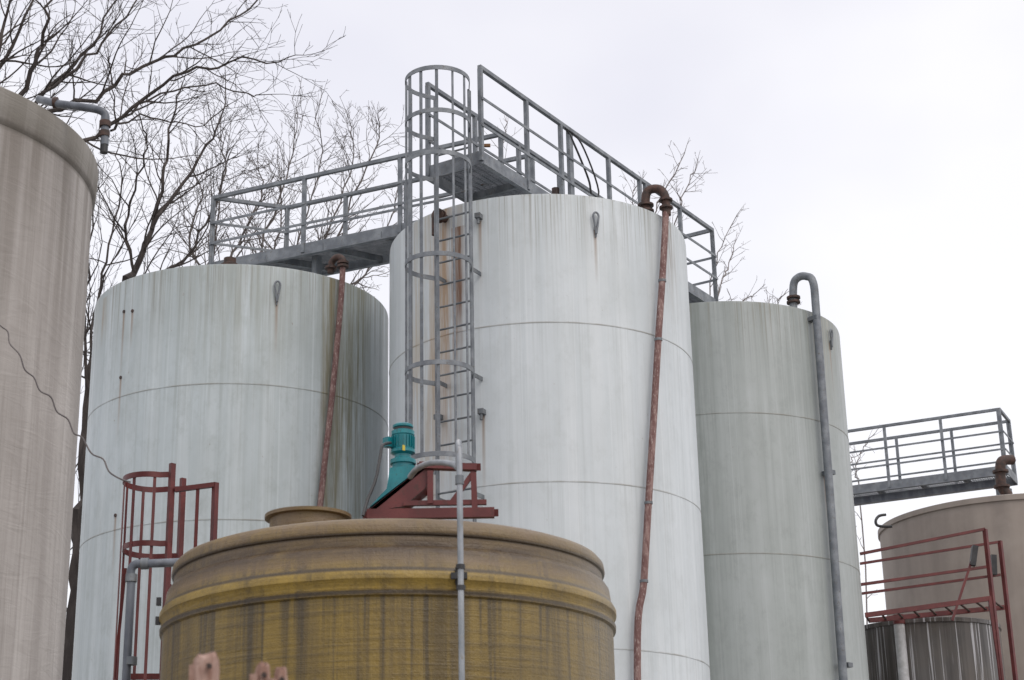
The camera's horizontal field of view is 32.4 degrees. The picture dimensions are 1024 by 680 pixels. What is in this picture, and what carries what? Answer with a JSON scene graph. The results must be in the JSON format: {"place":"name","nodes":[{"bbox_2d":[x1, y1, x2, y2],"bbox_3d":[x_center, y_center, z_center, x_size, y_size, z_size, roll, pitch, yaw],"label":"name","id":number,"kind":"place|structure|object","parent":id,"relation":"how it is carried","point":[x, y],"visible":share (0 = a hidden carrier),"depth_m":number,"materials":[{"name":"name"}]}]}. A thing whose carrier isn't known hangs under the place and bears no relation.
{"place":"outdoors","nodes":[
{"label":"outdoors","id":0,"kind":"place"},
{"bbox_2d":[0,0,1023,624],"label":"sky","id":1,"kind":"structure","parent":0,"point":[873,150],"materials":[{"name":"white"}]},
{"label":"ground","id":2,"kind":"structure","parent":0,"visible":0},
{"bbox_2d":[0,86,110,679],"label":"fibreglass silo","id":3,"kind":"object","parent":2,"relation":"on","point":[48,177],"visible":1,"depth_m":14.17,"materials":[{"name":"plastic"}]},
{"bbox_2d":[122,558,178,679],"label":"drain pipe","id":4,"kind":"object","parent":2,"relation":"on","point":[129,660],"visible":0.94,"depth_m":11.38,"materials":[{"name":"grey metal"}]},
{"bbox_2d":[62,24,267,679],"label":"bare tree","id":5,"kind":"object","parent":2,"relation":"on","point":[73,574],"visible":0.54,"depth_m":29.34,"materials":[{"name":"brown plant"}]},
{"bbox_2d":[113,463,218,679],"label":"red caged ladder","id":6,"kind":"object","parent":2,"relation":"on","point":[172,489],"visible":0.69,"depth_m":18.80,"materials":[{"name":"metal"}]},
{"bbox_2d":[0,325,130,482],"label":"looped overhead cable","id":7,"kind":"object","parent":6,"relation":"attached to","point":[26,371],"visible":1,"depth_m":11.71,"materials":[{"name":"black rubber"}]},
{"bbox_2d":[0,0,345,205],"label":"bare tree","id":8,"kind":"object","parent":2,"relation":"on","point":[56,82],"visible":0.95,"depth_m":28.34,"materials":[{"name":"brown plant"}]},
{"bbox_2d":[189,652,219,679],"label":"wooden post","id":9,"kind":"object","parent":2,"relation":"on","point":[204,667],"visible":1,"depth_m":4.56,"materials":[{"name":"pink wood"}]},
{"bbox_2d":[71,254,387,679],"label":"storage tank","id":10,"kind":"object","parent":2,"relation":"on","point":[257,393],"visible":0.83,"depth_m":21.81,"materials":[{"name":"white metal"}]},
{"bbox_2d":[208,64,717,302],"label":"access walkway","id":11,"kind":"structure","parent":10,"relation":"on","point":[492,177],"depth_m":23.80,"materials":[{"name":"metal"}]},
{"bbox_2d":[151,76,346,266],"bbox_3d":[-5.377,3.481,32.971,3.934,18.938,2.347,-6,-20,14],"label":"bare tree","id":12,"kind":"object","parent":2,"relation":"on","point":[245,231],"visible":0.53,"depth_m":35.19,"materials":[{"name":"brown plant"}]},
{"bbox_2d":[250,661,269,679],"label":"wooden post","id":13,"kind":"object","parent":2,"relation":"on","point":[262,671],"visible":1,"depth_m":4.56,"materials":[{"name":"pink wood"}]},
{"bbox_2d":[269,666,287,679],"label":"wooden post","id":14,"kind":"object","parent":2,"relation":"on","point":[280,673],"visible":1,"depth_m":4.56,"materials":[{"name":"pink wood"}]},
{"bbox_2d":[233,79,424,291],"bbox_3d":[-3.772,3.901,35.737,4.174,19.879,2.657,-1,-19,0],"label":"bare tree","id":15,"kind":"object","parent":2,"relation":"on","point":[326,234],"visible":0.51,"depth_m":38.20,"materials":[{"name":"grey plant"}]},
{"bbox_2d":[155,506,615,679],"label":"fibreglass process tank","id":16,"kind":"object","parent":2,"relation":"on","point":[312,593],"visible":0.98,"depth_m":9.86,"materials":[{"name":"yellow plastic"}]},
{"bbox_2d":[362,422,498,518],"bbox_3d":[-0.524,0.850,11.028,0.876,0.693,0.789,-1,-19,0],"label":"tank agitator","id":17,"kind":"object","parent":16,"relation":"on","point":[402,495],"visible":0.96,"depth_m":10.75,"materials":[{"name":"red paint"}]},
{"bbox_2d":[407,439,464,679],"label":"galvanised standpipe","id":18,"kind":"object","parent":2,"relation":"on","point":[456,465],"visible":1,"depth_m":9.62,"materials":[{"name":"grey metal"}]},
{"bbox_2d":[484,115,522,157],"bbox_3d":[-0.188,3.871,34.577,1.178,19.014,1.721,12,-23,-33],"label":"bare tree","id":19,"kind":"object","parent":2,"relation":"on","point":[505,132],"visible":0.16,"depth_m":37.71,"materials":[{"name":"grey plant"}]},
{"bbox_2d":[389,184,709,679],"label":"storage tank","id":20,"kind":"object","parent":2,"relation":"on","point":[585,425],"visible":0.83,"depth_m":20.44,"materials":[{"name":"white metal"}]},
{"bbox_2d":[405,65,484,521],"bbox_3d":[-0.740,2.266,19.386,0.780,11.367,0.960,-12,-22,27],"label":"caged ladder","id":21,"kind":"object","parent":20,"relation":"attached to","point":[410,273],"visible":0.81,"depth_m":20.30,"materials":[{"name":"metal"}]},
{"bbox_2d":[620,138,709,226],"bbox_3d":[3.278,4.277,34.437,2.496,18.059,1.274,-1,-19,0],"label":"bare tree","id":22,"kind":"object","parent":2,"relation":"on","point":[679,196],"visible":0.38,"depth_m":37.08,"materials":[{"name":"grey plant"}]},
{"bbox_2d":[709,203,801,305],"bbox_3d":[5.115,5.212,36.063,2.041,17.272,1.940,16,-26,-40],"label":"bare tree","id":23,"kind":"object","parent":2,"relation":"on","point":[752,296],"visible":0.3,"depth_m":38.41,"materials":[{"name":"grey plant"}]},
{"bbox_2d":[689,272,868,679],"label":"storage tank","id":24,"kind":"object","parent":2,"relation":"on","point":[783,591],"visible":0.67,"depth_m":24.33,"materials":[{"name":"white metal"}]},
{"bbox_2d":[849,428,881,623],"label":"bare tree","id":25,"kind":"object","parent":2,"relation":"on","point":[863,546],"visible":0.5,"depth_m":40.83,"materials":[{"name":"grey plant"}]},
{"bbox_2d":[865,614,1005,679],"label":"stained steel tank","id":26,"kind":"object","parent":2,"relation":"on","point":[943,648],"visible":0.72,"depth_m":26.15,"materials":[{"name":"grey metal"}]},
{"bbox_2d":[860,527,1017,679],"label":"red gangway","id":27,"kind":"object","parent":2,"relation":"on","point":[991,608],"visible":0.98,"depth_m":25.70,"materials":[{"name":"paint"}]},
{"bbox_2d":[874,493,1023,679],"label":"beige tank","id":28,"kind":"object","parent":2,"relation":"on","point":[1000,517],"visible":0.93,"depth_m":29.84,"materials":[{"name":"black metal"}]},
{"bbox_2d":[848,408,1017,505],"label":"elevated gantry walkway","id":29,"kind":"structure","parent":28,"relation":"on","point":[1001,482],"depth_m":33.55,"materials":[{"name":"metal"}]}
]}

